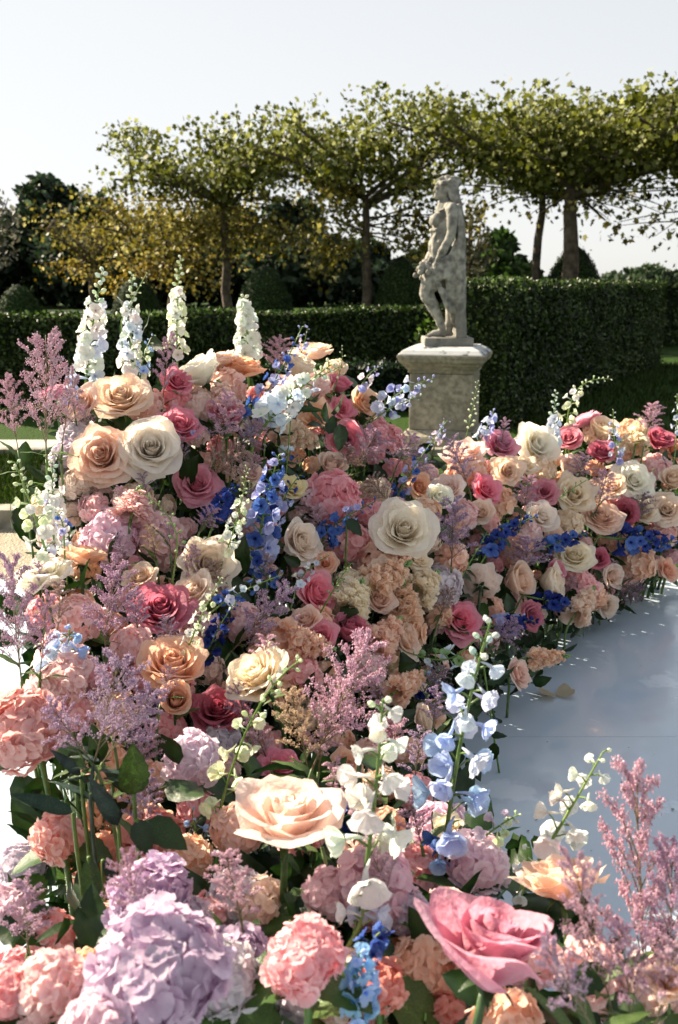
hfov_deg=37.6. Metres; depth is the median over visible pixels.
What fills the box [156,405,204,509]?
rose
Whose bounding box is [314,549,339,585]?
rose
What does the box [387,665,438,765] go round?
delphinium
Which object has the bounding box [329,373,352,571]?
rose
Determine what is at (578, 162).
plane tree
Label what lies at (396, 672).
hydrangea
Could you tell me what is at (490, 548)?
delphinium
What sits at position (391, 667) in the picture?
hydrangea
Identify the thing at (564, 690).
fallen petal
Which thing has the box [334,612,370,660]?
rose
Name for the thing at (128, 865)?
astilbe
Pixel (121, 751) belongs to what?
hydrangea
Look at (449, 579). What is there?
hydrangea
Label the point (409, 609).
stock flower
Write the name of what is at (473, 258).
twiggy tree
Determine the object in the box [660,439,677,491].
rose
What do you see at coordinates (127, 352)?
delphinium
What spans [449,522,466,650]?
hydrangea
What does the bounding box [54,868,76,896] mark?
hydrangea
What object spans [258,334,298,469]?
astilbe
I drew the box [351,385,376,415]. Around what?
rose
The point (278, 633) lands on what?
hydrangea
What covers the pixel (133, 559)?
hydrangea
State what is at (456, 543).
astilbe
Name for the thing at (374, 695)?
astilbe
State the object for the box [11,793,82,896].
leafy sprig
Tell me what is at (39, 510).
hydrangea
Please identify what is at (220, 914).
hydrangea
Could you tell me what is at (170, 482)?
hydrangea
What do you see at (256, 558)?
delphinium
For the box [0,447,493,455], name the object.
kerb edge
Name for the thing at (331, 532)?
delphinium
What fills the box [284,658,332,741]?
hydrangea
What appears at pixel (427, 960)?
hydrangea
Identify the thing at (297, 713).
astilbe
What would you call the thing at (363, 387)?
delphinium
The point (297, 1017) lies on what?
hydrangea
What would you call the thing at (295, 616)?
astilbe
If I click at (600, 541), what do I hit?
hydrangea
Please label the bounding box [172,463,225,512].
rose
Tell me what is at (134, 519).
rose
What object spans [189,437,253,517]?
astilbe
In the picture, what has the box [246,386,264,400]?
hydrangea
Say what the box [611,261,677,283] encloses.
tree
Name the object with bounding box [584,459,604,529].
hydrangea
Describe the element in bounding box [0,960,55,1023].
hydrangea
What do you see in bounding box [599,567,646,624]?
astilbe
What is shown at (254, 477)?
rose
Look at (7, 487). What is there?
grass
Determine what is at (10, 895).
hydrangea
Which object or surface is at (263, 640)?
astilbe
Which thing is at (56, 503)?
delphinium
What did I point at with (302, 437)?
stock flower
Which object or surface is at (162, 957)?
hydrangea
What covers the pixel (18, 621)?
astilbe
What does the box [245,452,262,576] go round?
astilbe
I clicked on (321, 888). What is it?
hydrangea
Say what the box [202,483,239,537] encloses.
delphinium
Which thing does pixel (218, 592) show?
hydrangea
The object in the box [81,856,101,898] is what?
leafy sprig
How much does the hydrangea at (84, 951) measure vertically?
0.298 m
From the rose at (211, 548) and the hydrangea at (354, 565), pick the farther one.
the hydrangea at (354, 565)
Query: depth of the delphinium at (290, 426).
2.12 m
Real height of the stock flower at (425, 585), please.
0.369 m
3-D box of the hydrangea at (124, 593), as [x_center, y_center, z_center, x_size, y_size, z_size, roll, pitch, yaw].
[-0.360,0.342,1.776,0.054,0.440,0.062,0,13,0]
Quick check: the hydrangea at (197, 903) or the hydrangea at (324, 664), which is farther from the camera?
the hydrangea at (324, 664)
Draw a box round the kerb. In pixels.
[0,504,38,528]
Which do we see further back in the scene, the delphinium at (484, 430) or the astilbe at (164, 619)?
the delphinium at (484, 430)
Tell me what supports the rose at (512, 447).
on the platform floor
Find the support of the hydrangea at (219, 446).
on the platform floor
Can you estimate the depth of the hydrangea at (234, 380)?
2.21 m
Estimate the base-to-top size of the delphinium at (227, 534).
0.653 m
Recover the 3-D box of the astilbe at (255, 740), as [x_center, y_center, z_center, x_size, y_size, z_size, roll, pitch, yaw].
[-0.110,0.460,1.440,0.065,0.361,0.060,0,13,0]
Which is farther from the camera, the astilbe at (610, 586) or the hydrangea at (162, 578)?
the astilbe at (610, 586)
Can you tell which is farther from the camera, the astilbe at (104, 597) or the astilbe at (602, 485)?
the astilbe at (602, 485)
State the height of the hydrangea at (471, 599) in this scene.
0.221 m
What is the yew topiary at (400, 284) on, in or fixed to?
on the lawn at (29, 428)
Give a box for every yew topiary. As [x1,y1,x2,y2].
[0,284,42,312]
[110,276,161,313]
[235,264,293,310]
[373,255,422,306]
[547,244,599,279]
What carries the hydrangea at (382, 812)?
on the platform floor
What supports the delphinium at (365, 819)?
on the platform floor
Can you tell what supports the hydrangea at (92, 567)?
on the platform floor
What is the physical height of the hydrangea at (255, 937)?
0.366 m
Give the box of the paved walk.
[0,440,319,446]
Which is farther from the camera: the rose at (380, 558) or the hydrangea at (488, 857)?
the rose at (380, 558)
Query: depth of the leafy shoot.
7.19 m
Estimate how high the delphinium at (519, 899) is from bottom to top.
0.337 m
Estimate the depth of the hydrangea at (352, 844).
1.18 m
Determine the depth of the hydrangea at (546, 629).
2.75 m
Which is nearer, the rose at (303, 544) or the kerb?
the rose at (303, 544)
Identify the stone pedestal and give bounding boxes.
[397,343,492,446]
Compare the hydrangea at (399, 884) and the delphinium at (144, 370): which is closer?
the hydrangea at (399, 884)
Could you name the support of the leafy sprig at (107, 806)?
on the platform floor
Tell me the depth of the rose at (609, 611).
2.74 m
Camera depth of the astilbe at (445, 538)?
2.23 m
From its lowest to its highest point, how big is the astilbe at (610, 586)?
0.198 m
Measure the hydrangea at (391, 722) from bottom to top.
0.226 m
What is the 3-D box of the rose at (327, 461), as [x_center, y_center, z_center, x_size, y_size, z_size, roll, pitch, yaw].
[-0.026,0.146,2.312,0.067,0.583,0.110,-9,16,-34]
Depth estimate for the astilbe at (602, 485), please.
2.80 m
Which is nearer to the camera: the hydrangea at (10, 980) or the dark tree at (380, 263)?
the hydrangea at (10, 980)
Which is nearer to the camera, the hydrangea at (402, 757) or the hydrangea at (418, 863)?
the hydrangea at (418, 863)
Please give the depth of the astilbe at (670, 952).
0.81 m
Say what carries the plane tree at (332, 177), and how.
on the lawn at (29, 428)
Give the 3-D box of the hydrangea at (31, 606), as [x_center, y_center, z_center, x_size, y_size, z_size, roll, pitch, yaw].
[-0.473,0.358,1.652,0.065,0.464,0.068,0,13,0]
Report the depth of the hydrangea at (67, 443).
1.89 m
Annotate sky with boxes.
[0,0,677,275]
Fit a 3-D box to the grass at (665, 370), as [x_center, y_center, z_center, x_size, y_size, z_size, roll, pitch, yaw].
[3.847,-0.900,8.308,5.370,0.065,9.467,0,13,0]
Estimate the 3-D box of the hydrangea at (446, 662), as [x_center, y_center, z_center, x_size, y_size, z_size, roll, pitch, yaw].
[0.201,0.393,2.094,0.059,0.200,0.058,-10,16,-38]
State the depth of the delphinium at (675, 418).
3.02 m
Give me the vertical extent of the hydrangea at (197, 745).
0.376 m
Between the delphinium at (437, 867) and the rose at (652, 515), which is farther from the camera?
the rose at (652, 515)
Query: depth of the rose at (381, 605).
1.98 m
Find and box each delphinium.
[7,459,61,590]
[33,624,89,773]
[39,459,72,556]
[54,512,72,584]
[62,374,102,661]
[70,266,108,424]
[116,271,142,420]
[121,272,146,374]
[131,334,155,378]
[134,490,185,632]
[163,255,190,364]
[163,423,200,485]
[180,576,223,660]
[184,807,219,877]
[185,570,282,722]
[188,654,302,878]
[195,598,238,693]
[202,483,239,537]
[215,465,249,612]
[222,325,307,461]
[232,538,283,589]
[233,294,262,423]
[238,452,285,578]
[248,358,336,498]
[262,436,300,481]
[269,474,304,539]
[278,364,340,559]
[285,554,328,610]
[296,325,309,355]
[312,799,369,870]
[316,496,375,583]
[320,562,353,612]
[323,696,414,942]
[330,345,345,401]
[334,882,392,947]
[339,942,381,1023]
[348,362,382,473]
[353,921,394,1023]
[355,374,434,481]
[356,393,421,481]
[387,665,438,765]
[389,421,450,499]
[401,639,499,772]
[411,615,504,875]
[422,418,445,464]
[422,830,459,883]
[438,530,489,653]
[441,612,538,691]
[447,809,520,865]
[464,380,479,437]
[471,514,537,597]
[472,408,496,441]
[490,590,572,654]
[511,844,538,905]
[521,748,611,895]
[531,530,587,555]
[538,390,562,569]
[557,375,611,453]
[558,477,590,498]
[593,522,677,555]
[607,409,624,464]
[653,396,677,587]
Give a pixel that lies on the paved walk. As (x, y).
(32, 443)
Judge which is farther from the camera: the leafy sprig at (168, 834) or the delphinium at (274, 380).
the delphinium at (274, 380)
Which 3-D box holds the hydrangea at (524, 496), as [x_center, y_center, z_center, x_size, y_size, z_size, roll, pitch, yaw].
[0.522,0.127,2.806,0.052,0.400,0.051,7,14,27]
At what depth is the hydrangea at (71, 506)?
1.86 m
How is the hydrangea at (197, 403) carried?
on the platform floor
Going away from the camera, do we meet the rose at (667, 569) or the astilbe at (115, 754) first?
the astilbe at (115, 754)
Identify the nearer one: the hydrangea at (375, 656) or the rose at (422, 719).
the rose at (422, 719)
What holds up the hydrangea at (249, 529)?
on the platform floor
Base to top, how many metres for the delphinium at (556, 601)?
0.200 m
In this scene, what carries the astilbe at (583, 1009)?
on the platform floor
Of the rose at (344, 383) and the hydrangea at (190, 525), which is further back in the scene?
the rose at (344, 383)
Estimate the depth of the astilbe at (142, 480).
1.84 m
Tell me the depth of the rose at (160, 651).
1.48 m
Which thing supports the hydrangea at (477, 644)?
on the platform floor
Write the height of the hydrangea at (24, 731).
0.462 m
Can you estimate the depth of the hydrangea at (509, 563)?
2.54 m
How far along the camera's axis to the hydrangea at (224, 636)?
1.72 m
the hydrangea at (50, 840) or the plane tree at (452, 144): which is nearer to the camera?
the hydrangea at (50, 840)
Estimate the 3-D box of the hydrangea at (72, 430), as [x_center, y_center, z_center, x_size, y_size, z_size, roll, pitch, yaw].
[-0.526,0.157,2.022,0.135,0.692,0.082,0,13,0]
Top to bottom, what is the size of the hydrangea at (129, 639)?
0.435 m
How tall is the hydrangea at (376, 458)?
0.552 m
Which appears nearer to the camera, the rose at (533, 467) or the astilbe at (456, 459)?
the astilbe at (456, 459)
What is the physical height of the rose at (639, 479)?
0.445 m
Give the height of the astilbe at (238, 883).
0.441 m
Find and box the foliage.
[0,296,677,1023]
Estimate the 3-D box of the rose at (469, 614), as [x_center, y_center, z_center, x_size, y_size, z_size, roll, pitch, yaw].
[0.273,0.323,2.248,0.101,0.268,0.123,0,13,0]
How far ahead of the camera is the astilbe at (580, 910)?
0.84 m
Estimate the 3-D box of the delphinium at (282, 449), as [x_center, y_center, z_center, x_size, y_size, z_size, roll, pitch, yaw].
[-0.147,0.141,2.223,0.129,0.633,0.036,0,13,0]
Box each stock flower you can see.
[106,485,155,747]
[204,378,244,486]
[259,412,325,456]
[261,616,336,712]
[331,577,370,623]
[358,614,404,735]
[359,557,412,596]
[362,416,388,481]
[380,574,424,651]
[380,669,427,712]
[404,566,441,609]
[506,646,571,717]
[557,585,598,664]
[618,416,650,459]
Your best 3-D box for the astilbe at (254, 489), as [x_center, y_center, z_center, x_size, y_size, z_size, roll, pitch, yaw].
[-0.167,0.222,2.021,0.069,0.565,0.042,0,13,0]
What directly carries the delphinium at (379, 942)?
on the platform floor
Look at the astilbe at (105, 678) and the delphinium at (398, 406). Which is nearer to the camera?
the astilbe at (105, 678)
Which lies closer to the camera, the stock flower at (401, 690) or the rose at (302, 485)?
the stock flower at (401, 690)
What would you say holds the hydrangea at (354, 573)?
on the platform floor
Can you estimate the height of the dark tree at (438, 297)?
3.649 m
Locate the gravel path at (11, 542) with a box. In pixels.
[0,529,213,579]
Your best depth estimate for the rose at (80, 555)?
1.70 m
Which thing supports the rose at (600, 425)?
on the platform floor
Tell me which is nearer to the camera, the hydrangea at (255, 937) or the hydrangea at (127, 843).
the hydrangea at (255, 937)
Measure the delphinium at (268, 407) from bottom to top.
0.804 m
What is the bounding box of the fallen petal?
[538,683,574,696]
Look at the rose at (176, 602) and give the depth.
1.62 m
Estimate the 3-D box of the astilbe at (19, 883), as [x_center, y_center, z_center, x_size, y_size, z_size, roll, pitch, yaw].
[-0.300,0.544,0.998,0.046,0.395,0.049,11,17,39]
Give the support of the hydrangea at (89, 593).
on the platform floor
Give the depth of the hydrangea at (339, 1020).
0.92 m
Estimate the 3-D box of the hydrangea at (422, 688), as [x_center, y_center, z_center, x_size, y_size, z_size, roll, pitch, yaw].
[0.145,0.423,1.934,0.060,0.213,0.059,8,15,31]
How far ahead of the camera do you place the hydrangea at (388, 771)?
1.47 m
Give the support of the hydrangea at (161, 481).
on the platform floor
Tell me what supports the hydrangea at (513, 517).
on the platform floor
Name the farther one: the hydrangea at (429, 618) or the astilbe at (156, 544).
the hydrangea at (429, 618)
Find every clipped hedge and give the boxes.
[0,303,445,409]
[466,274,667,429]
[659,281,677,346]
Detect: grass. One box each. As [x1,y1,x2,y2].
[0,449,229,503]
[506,361,677,526]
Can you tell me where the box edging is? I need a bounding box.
[243,357,409,411]
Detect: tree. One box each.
[0,190,22,270]
[0,234,27,297]
[22,199,154,303]
[26,190,165,307]
[56,181,267,304]
[85,106,378,308]
[93,207,233,306]
[189,196,262,305]
[215,91,508,306]
[231,195,361,306]
[326,237,422,304]
[340,72,677,279]
[405,242,442,302]
[457,78,677,279]
[462,197,497,280]
[474,225,546,286]
[570,67,677,285]
[600,269,622,279]
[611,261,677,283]
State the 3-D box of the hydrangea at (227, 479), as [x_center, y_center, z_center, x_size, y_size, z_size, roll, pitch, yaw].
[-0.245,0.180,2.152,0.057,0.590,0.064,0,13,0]
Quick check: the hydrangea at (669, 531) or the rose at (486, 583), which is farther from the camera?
the hydrangea at (669, 531)
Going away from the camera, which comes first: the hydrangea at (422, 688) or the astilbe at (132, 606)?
the astilbe at (132, 606)
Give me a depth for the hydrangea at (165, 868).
0.96 m
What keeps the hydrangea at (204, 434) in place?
on the platform floor
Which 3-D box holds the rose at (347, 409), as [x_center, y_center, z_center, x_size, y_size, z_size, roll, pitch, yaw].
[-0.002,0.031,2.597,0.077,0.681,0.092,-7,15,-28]
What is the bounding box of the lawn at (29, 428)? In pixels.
[0,285,677,579]
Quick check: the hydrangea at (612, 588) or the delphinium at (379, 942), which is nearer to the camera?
the delphinium at (379, 942)
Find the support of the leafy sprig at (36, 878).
on the platform floor
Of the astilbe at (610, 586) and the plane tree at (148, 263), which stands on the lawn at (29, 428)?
the plane tree at (148, 263)
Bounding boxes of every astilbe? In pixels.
[0,372,54,771]
[0,552,51,892]
[0,870,56,961]
[8,326,78,500]
[27,561,64,802]
[28,589,69,899]
[36,580,76,816]
[40,694,120,874]
[47,365,84,581]
[51,647,157,868]
[64,676,169,873]
[76,405,112,609]
[80,552,140,663]
[86,687,121,797]
[100,845,154,912]
[109,531,130,589]
[110,585,152,751]
[111,485,126,613]
[111,722,166,813]
[119,768,163,834]
[128,524,164,584]
[136,471,153,506]
[149,520,180,577]
[152,331,181,411]
[154,614,182,638]
[155,664,186,760]
[164,543,201,631]
[177,430,192,519]
[180,502,222,541]
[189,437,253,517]
[198,388,242,534]
[204,558,233,646]
[204,848,264,932]
[222,578,299,668]
[223,682,253,852]
[229,416,267,482]
[240,709,273,756]
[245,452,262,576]
[245,486,271,562]
[248,633,289,851]
[253,417,271,455]
[256,552,281,712]
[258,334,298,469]
[270,686,324,863]
[286,614,303,673]
[289,627,391,783]
[296,840,327,866]
[303,692,346,868]
[304,502,327,569]
[322,755,364,843]
[325,445,365,476]
[328,673,356,737]
[338,512,354,565]
[346,423,396,480]
[353,834,407,941]
[361,471,393,499]
[367,673,388,715]
[371,717,410,805]
[389,429,425,487]
[393,724,432,815]
[396,794,461,856]
[403,451,434,499]
[416,661,452,767]
[419,685,451,775]
[427,584,456,682]
[434,495,477,695]
[442,433,474,534]
[448,532,462,650]
[479,615,526,687]
[496,417,510,456]
[504,536,553,656]
[509,474,540,643]
[520,929,653,1023]
[554,842,653,1016]
[557,574,576,641]
[568,451,599,478]
[590,468,621,534]
[590,908,666,1023]
[592,755,677,991]
[597,558,621,622]
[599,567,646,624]
[601,933,677,1023]
[621,491,658,598]
[631,830,677,961]
[633,401,664,463]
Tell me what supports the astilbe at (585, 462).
on the platform floor
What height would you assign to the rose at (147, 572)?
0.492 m
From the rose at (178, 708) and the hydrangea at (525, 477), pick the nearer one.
the rose at (178, 708)
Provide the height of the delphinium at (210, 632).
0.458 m
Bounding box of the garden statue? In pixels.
[413,175,473,345]
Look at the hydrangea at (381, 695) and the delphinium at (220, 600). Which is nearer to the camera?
the delphinium at (220, 600)
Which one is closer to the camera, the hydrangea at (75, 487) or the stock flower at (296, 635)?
the stock flower at (296, 635)
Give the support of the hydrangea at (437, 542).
on the platform floor
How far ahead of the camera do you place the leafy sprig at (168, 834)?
1.10 m
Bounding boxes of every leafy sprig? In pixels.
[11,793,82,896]
[15,873,47,905]
[30,900,49,919]
[50,750,91,858]
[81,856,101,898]
[88,776,123,869]
[101,859,116,904]
[117,742,150,858]
[130,818,154,859]
[146,815,186,849]
[295,891,317,914]
[344,518,361,569]
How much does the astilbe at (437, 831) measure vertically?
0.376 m
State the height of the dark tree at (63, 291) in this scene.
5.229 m
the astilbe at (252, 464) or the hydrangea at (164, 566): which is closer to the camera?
the hydrangea at (164, 566)
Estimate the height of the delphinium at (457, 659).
0.295 m
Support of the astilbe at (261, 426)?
on the platform floor
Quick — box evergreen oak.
[0,171,85,305]
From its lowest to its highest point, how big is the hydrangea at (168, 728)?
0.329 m
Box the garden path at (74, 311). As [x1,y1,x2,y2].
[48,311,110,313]
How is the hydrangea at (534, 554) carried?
on the platform floor
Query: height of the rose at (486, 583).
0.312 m
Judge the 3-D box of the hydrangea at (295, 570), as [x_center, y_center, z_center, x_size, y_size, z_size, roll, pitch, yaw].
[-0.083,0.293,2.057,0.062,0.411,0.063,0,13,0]
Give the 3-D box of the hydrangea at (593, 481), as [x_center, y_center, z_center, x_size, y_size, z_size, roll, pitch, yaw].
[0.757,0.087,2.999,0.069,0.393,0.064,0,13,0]
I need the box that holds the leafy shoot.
[409,313,437,343]
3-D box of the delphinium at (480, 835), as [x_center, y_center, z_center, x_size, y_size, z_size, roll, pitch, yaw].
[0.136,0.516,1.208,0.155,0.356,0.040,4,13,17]
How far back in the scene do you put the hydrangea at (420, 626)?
2.05 m
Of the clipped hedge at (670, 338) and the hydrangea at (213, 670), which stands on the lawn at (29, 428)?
the clipped hedge at (670, 338)
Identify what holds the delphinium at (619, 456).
on the platform floor
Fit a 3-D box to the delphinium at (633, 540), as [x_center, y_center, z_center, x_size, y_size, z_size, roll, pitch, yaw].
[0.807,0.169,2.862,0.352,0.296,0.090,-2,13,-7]
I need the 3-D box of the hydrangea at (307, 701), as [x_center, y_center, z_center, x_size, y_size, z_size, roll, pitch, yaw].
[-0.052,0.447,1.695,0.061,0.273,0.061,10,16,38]
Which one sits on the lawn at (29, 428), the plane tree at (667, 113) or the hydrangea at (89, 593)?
the plane tree at (667, 113)
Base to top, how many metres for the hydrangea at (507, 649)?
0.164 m
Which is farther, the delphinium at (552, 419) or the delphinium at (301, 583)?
the delphinium at (552, 419)
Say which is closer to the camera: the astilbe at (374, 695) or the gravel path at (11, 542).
the astilbe at (374, 695)
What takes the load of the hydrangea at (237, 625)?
on the platform floor
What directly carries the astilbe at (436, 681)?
on the platform floor
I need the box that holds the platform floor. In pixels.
[0,580,677,1023]
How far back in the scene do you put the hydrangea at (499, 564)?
2.53 m
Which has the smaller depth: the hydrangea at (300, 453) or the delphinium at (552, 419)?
the hydrangea at (300, 453)
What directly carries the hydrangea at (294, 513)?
on the platform floor
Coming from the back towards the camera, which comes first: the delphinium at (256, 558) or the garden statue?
the garden statue
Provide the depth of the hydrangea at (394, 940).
1.02 m
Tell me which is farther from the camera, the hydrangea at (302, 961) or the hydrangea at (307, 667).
the hydrangea at (307, 667)
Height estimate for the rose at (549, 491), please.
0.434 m
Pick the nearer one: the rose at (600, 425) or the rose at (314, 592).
the rose at (314, 592)
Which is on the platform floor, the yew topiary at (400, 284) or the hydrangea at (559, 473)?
the hydrangea at (559, 473)
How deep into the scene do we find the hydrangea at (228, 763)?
1.42 m
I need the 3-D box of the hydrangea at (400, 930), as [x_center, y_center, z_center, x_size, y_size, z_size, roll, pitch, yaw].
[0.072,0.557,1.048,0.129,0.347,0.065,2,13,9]
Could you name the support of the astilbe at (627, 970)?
on the platform floor
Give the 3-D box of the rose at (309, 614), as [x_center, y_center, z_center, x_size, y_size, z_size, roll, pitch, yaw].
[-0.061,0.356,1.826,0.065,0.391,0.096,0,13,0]
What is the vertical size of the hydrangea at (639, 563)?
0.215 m
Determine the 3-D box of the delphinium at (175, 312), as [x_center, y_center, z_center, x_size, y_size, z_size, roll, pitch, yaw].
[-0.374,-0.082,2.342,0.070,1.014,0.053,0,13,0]
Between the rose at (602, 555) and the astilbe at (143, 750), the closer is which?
the astilbe at (143, 750)
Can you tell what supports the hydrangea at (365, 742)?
on the platform floor
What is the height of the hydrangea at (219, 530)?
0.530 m
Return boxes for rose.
[8,557,75,814]
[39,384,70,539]
[57,544,107,587]
[62,382,110,486]
[67,423,130,488]
[93,372,153,430]
[113,494,148,522]
[117,415,182,495]
[120,561,158,639]
[123,581,198,634]
[136,635,208,688]
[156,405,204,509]
[158,678,201,725]
[159,365,192,406]
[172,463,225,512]
[175,568,216,613]
[176,535,241,590]
[179,349,224,436]
[189,683,249,732]
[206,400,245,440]
[216,350,239,541]
[223,356,266,440]
[224,640,292,748]
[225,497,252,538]
[234,774,346,915]
[237,461,262,497]
[256,745,302,775]
[264,374,292,413]
[274,516,322,599]
[278,474,307,607]
[287,350,315,375]
[289,604,322,628]
[293,342,333,452]
[293,569,335,609]
[296,396,336,571]
[304,619,339,668]
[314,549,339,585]
[318,451,348,495]
[323,418,367,471]
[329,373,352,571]
[329,393,357,421]
[330,745,372,815]
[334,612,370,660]
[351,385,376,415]
[364,589,398,694]
[368,496,439,558]
[369,554,394,614]
[391,702,433,765]
[397,622,421,661]
[404,472,431,500]
[410,554,433,573]
[414,886,556,1023]
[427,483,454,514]
[431,474,466,499]
[432,811,463,837]
[437,436,489,492]
[439,601,483,696]
[457,562,502,643]
[464,986,544,1023]
[469,498,495,562]
[471,472,502,504]
[480,428,521,456]
[489,455,526,491]
[491,657,531,716]
[499,599,544,664]
[500,560,535,595]
[507,854,609,947]
[513,421,561,461]
[513,560,564,638]
[514,454,541,504]
[526,499,560,531]
[528,478,560,505]
[538,526,569,602]
[543,559,566,604]
[552,541,597,626]
[556,470,599,511]
[560,424,583,453]
[560,453,583,473]
[573,410,600,528]
[581,496,626,539]
[584,415,618,529]
[586,439,617,475]
[592,547,610,580]
[596,471,626,498]
[596,594,619,619]
[597,563,624,589]
[611,460,655,499]
[611,498,639,531]
[621,498,660,595]
[642,492,677,592]
[642,555,677,599]
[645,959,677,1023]
[648,425,677,453]
[653,465,677,585]
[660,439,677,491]
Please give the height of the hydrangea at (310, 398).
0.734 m
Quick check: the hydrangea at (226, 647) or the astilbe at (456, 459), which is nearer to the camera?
the hydrangea at (226, 647)
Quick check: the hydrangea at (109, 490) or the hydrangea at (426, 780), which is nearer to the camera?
the hydrangea at (426, 780)
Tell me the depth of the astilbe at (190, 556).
1.69 m
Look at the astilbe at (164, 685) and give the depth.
1.41 m
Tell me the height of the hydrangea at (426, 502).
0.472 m
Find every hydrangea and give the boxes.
[0,683,83,899]
[0,839,65,885]
[0,880,46,948]
[0,945,34,964]
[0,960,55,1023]
[10,812,113,916]
[15,945,84,1023]
[24,593,71,799]
[25,642,123,789]
[29,907,75,955]
[30,491,53,587]
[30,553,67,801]
[32,659,87,828]
[34,593,110,647]
[36,534,62,591]
[38,421,86,588]
[40,629,73,736]
[45,438,80,527]
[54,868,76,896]
[58,469,111,585]
[58,986,132,1023]
[60,696,96,817]
[65,499,85,586]
[67,588,95,601]
[67,946,95,988]
[68,491,108,593]
[71,531,95,598]
[71,561,102,660]
[74,900,108,951]
[77,507,140,615]
[79,891,235,1023]
[80,741,126,789]
[82,788,130,830]
[85,663,113,743]
[92,486,113,498]
[93,690,137,796]
[95,830,116,899]
[97,849,223,942]
[99,609,129,746]
[106,623,153,746]
[109,483,157,550]
[111,808,185,874]
[117,588,133,610]
[118,555,144,580]
[122,800,173,819]
[126,664,155,757]
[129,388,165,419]
[132,510,187,575]
[142,759,165,803]
[145,727,234,803]
[151,712,189,748]
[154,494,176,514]
[154,575,171,584]
[158,549,182,577]
[159,478,162,492]
[161,385,213,462]
[163,832,213,877]
[169,474,173,510]
[175,611,235,692]
[176,791,219,836]
[178,517,197,550]
[183,386,221,449]
[187,424,209,451]
[189,679,195,694]
[189,895,213,919]
[195,656,225,685]
[196,889,232,925]
[197,450,212,534]
[203,514,221,534]
[204,933,281,1023]
[205,435,234,530]
[205,723,244,806]
[205,864,263,925]
[207,801,261,855]
[208,752,241,805]
[209,591,224,601]
[210,366,250,403]
[212,920,268,957]
[214,668,232,773]
[215,461,235,485]
[217,614,242,721]
[219,600,268,775]
[228,419,249,461]
[233,911,372,1023]
[234,475,257,496]
[235,871,287,936]
[241,520,284,549]
[243,577,263,605]
[243,645,258,717]
[244,722,282,851]
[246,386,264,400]
[246,616,304,668]
[253,431,276,475]
[253,457,270,494]
[255,563,283,707]
[262,864,343,938]
[266,674,300,744]
[268,502,287,605]
[275,480,285,603]
[275,999,324,1023]
[276,838,323,890]
[279,537,286,605]
[280,484,329,526]
[281,447,305,605]
[283,564,312,601]
[284,508,311,520]
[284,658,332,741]
[289,697,325,760]
[292,376,317,401]
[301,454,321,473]
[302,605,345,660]
[305,516,331,692]
[306,370,334,452]
[307,468,365,526]
[308,429,317,477]
[312,955,439,1023]
[315,416,330,446]
[316,659,336,694]
[318,683,354,715]
[319,727,355,749]
[319,947,389,1023]
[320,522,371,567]
[322,358,357,421]
[324,1013,398,1023]
[327,844,419,932]
[333,566,376,613]
[337,833,364,867]
[338,562,357,570]
[346,650,386,695]
[346,890,428,942]
[347,454,363,479]
[351,411,376,479]
[352,737,384,805]
[354,541,411,579]
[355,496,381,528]
[357,478,391,501]
[362,763,396,804]
[364,926,399,948]
[366,451,384,464]
[366,708,404,742]
[370,540,411,558]
[373,688,391,705]
[375,805,405,831]
[377,612,428,659]
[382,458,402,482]
[382,477,393,497]
[385,423,403,461]
[385,651,399,676]
[389,667,423,767]
[393,934,459,996]
[394,735,425,767]
[397,477,410,496]
[398,771,432,815]
[401,457,421,497]
[402,842,442,891]
[407,682,429,737]
[409,800,472,844]
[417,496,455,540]
[419,536,441,668]
[419,654,449,698]
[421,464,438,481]
[421,602,468,680]
[424,699,445,775]
[426,624,443,683]
[429,886,461,892]
[431,562,463,653]
[432,989,471,1023]
[433,542,471,675]
[439,828,532,895]
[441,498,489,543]
[444,455,487,497]
[448,643,471,693]
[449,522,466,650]
[457,649,477,711]
[463,598,475,606]
[464,534,485,597]
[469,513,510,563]
[473,596,504,629]
[474,629,499,688]
[485,459,490,473]
[486,555,505,573]
[493,628,512,664]
[494,486,528,531]
[496,533,539,644]
[496,592,526,654]
[504,505,518,573]
[509,934,561,989]
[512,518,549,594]
[514,454,557,488]
[517,490,531,504]
[519,475,531,614]
[523,570,542,636]
[523,605,547,652]
[531,548,546,569]
[537,453,562,564]
[544,567,551,635]
[548,990,608,1023]
[551,596,564,640]
[554,933,633,1013]
[555,470,561,481]
[555,570,600,634]
[557,509,593,537]
[572,531,592,545]
[580,425,610,477]
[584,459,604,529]
[587,477,600,533]
[590,567,605,582]
[592,582,609,621]
[594,534,607,546]
[595,532,627,554]
[603,465,611,475]
[603,494,640,516]
[604,583,614,594]
[613,449,631,461]
[615,418,650,447]
[619,950,677,1023]
[620,546,657,597]
[634,458,645,465]
[637,555,659,596]
[642,452,672,490]
[646,522,677,597]
[648,482,671,584]
[656,578,662,589]
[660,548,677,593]
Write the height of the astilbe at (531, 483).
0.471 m

